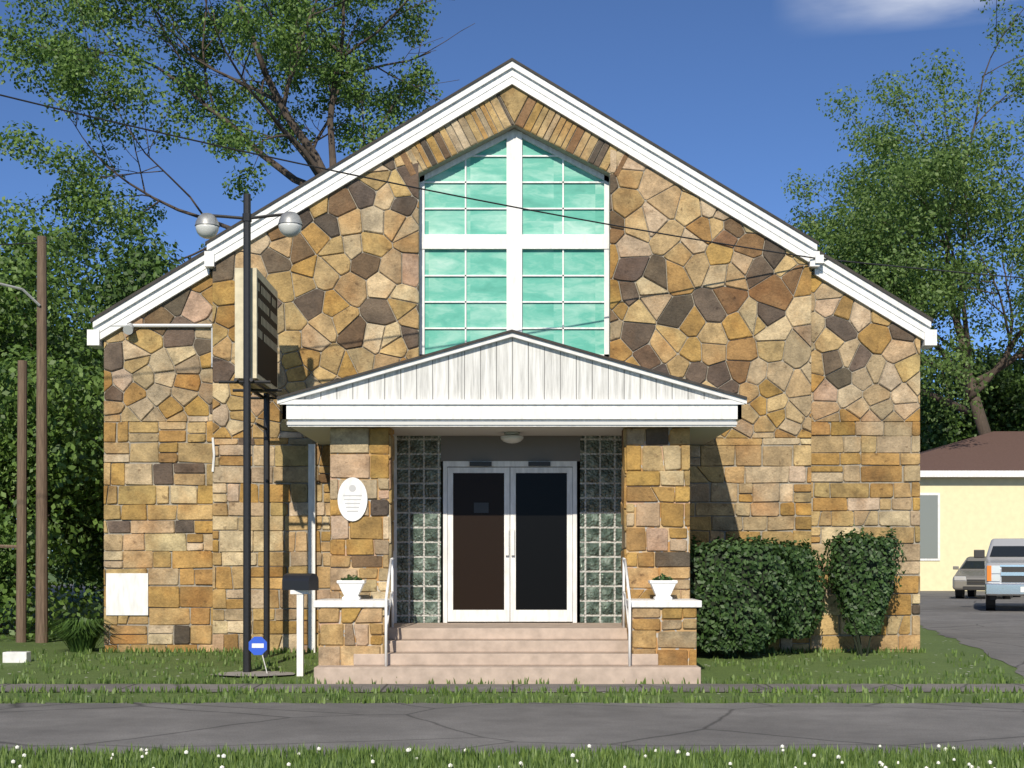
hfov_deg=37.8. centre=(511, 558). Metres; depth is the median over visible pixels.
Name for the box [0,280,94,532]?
tree
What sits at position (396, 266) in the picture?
church stones
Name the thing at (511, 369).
porch gable
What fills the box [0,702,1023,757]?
road asphalt
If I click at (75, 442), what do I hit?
tree
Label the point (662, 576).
planter plant
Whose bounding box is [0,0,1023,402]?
sky
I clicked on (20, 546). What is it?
utility poles
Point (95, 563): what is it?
wild bush
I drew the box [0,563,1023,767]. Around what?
lawn
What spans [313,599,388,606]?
cheek cap
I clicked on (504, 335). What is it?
porch roof
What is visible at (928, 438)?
tree
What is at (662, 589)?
planter
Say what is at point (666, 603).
cheek cap
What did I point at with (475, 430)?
porch trim
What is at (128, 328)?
floodlight conduit
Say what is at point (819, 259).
wire attachment bracket
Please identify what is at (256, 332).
church sign
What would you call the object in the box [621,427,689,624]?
porch pier
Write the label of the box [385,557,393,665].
handrail
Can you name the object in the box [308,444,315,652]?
white downspout
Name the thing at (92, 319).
church roof
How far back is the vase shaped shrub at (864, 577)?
21.17 m
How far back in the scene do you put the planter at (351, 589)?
18.55 m
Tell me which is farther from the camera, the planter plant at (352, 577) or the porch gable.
the porch gable
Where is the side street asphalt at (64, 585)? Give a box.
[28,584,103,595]
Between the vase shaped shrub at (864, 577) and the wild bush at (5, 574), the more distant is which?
the wild bush at (5, 574)
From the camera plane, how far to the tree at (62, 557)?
42.46 m
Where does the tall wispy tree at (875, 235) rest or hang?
on the lawn at (933, 659)
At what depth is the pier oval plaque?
19.04 m
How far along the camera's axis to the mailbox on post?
18.76 m
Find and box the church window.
[420,129,608,356]
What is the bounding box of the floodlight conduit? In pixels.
[110,323,212,366]
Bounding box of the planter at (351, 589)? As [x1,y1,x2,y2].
[337,580,365,599]
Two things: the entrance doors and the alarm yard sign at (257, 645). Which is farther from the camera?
the entrance doors
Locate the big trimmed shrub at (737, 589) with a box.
[690,531,805,652]
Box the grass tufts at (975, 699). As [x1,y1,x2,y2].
[0,646,1023,759]
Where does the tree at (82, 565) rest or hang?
on the lawn at (933, 659)
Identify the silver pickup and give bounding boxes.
[974,538,1023,610]
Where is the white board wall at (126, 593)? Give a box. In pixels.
[106,573,147,614]
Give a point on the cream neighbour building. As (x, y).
(971, 494)
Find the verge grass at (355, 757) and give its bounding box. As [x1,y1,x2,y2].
[0,742,1023,767]
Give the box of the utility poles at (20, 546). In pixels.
[0,236,47,642]
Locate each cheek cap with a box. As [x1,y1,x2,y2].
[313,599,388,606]
[624,599,701,606]
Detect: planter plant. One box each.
[341,574,361,579]
[652,573,673,579]
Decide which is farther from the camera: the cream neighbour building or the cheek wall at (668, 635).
the cream neighbour building
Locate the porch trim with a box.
[280,400,743,622]
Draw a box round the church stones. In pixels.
[212,142,811,651]
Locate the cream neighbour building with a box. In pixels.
[920,431,1023,590]
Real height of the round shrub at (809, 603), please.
1.508 m
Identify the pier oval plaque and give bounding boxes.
[338,477,367,520]
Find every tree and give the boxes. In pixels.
[0,0,474,336]
[0,214,105,641]
[0,239,103,561]
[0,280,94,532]
[5,226,189,552]
[12,249,175,595]
[781,0,1023,434]
[920,339,1023,449]
[920,369,960,451]
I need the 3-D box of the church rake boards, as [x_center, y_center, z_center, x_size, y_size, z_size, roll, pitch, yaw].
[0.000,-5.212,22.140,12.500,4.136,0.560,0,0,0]
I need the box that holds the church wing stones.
[104,271,919,651]
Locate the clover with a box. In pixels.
[11,744,994,767]
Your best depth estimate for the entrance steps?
18.20 m
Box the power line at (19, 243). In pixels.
[0,242,36,244]
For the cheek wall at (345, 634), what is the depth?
18.22 m
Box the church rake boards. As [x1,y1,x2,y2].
[87,61,936,348]
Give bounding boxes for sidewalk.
[0,684,1023,691]
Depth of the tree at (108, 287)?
34.41 m
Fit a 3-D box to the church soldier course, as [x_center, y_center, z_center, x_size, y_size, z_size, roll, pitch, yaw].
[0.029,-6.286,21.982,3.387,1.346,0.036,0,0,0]
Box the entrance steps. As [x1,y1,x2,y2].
[314,623,700,683]
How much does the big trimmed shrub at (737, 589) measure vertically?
1.700 m
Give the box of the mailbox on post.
[282,573,318,675]
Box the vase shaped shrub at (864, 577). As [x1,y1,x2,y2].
[820,524,906,655]
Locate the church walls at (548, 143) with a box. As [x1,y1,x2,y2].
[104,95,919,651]
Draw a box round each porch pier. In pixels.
[330,427,394,626]
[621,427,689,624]
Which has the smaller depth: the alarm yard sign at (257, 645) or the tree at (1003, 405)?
the alarm yard sign at (257, 645)
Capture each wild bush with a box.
[0,509,74,634]
[56,514,103,620]
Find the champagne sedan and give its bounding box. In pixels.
[953,556,1020,598]
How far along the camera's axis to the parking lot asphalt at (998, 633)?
32.65 m
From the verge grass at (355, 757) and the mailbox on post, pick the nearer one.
the verge grass at (355, 757)
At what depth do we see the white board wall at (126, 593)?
22.07 m
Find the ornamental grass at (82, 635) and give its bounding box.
[41,617,114,651]
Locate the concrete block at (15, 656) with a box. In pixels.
[3,651,30,662]
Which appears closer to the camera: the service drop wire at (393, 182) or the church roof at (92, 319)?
the service drop wire at (393, 182)
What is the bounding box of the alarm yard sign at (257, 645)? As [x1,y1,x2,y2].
[249,637,266,672]
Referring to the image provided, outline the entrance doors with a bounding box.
[443,461,576,622]
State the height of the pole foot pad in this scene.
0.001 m
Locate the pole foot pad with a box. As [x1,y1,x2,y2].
[210,671,294,675]
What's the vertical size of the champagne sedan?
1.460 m
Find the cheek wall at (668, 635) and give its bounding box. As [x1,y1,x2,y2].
[625,607,696,664]
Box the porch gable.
[296,338,727,399]
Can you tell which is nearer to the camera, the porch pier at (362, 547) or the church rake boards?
the porch pier at (362, 547)
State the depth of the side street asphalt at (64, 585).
69.17 m
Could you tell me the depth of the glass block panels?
20.40 m
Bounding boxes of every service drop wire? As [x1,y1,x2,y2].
[0,94,814,258]
[824,259,1023,278]
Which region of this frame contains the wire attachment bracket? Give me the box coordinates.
[815,255,823,263]
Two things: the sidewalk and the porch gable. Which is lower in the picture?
the sidewalk
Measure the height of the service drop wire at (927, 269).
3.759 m
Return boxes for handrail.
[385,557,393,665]
[622,557,630,665]
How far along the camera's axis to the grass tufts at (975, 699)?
16.75 m
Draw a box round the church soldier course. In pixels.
[399,86,628,176]
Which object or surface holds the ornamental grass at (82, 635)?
on the lawn at (933, 659)
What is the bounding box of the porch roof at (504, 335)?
[277,329,746,404]
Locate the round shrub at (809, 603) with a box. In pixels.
[769,535,830,639]
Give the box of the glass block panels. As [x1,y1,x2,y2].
[397,436,623,622]
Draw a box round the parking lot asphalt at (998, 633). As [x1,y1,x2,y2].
[920,591,1023,676]
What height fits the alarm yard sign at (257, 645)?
0.531 m
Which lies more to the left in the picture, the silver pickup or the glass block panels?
the glass block panels
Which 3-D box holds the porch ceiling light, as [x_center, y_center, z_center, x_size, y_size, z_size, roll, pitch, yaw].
[0.000,-1.606,19.850,0.320,0.148,0.320,0,0,0]
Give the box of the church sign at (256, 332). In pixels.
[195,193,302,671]
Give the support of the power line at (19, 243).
attached to the utility poles at (20, 546)
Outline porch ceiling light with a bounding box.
[500,432,523,443]
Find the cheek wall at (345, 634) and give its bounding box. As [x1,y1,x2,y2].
[318,607,390,664]
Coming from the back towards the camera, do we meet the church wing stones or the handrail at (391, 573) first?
the church wing stones
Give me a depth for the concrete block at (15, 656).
20.40 m
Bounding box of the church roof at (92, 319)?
[90,58,933,322]
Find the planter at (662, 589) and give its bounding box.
[648,580,677,599]
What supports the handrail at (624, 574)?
on the entrance steps
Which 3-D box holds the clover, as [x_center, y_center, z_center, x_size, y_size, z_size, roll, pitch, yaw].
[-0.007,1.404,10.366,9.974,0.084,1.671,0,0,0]
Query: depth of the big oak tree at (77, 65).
46.60 m

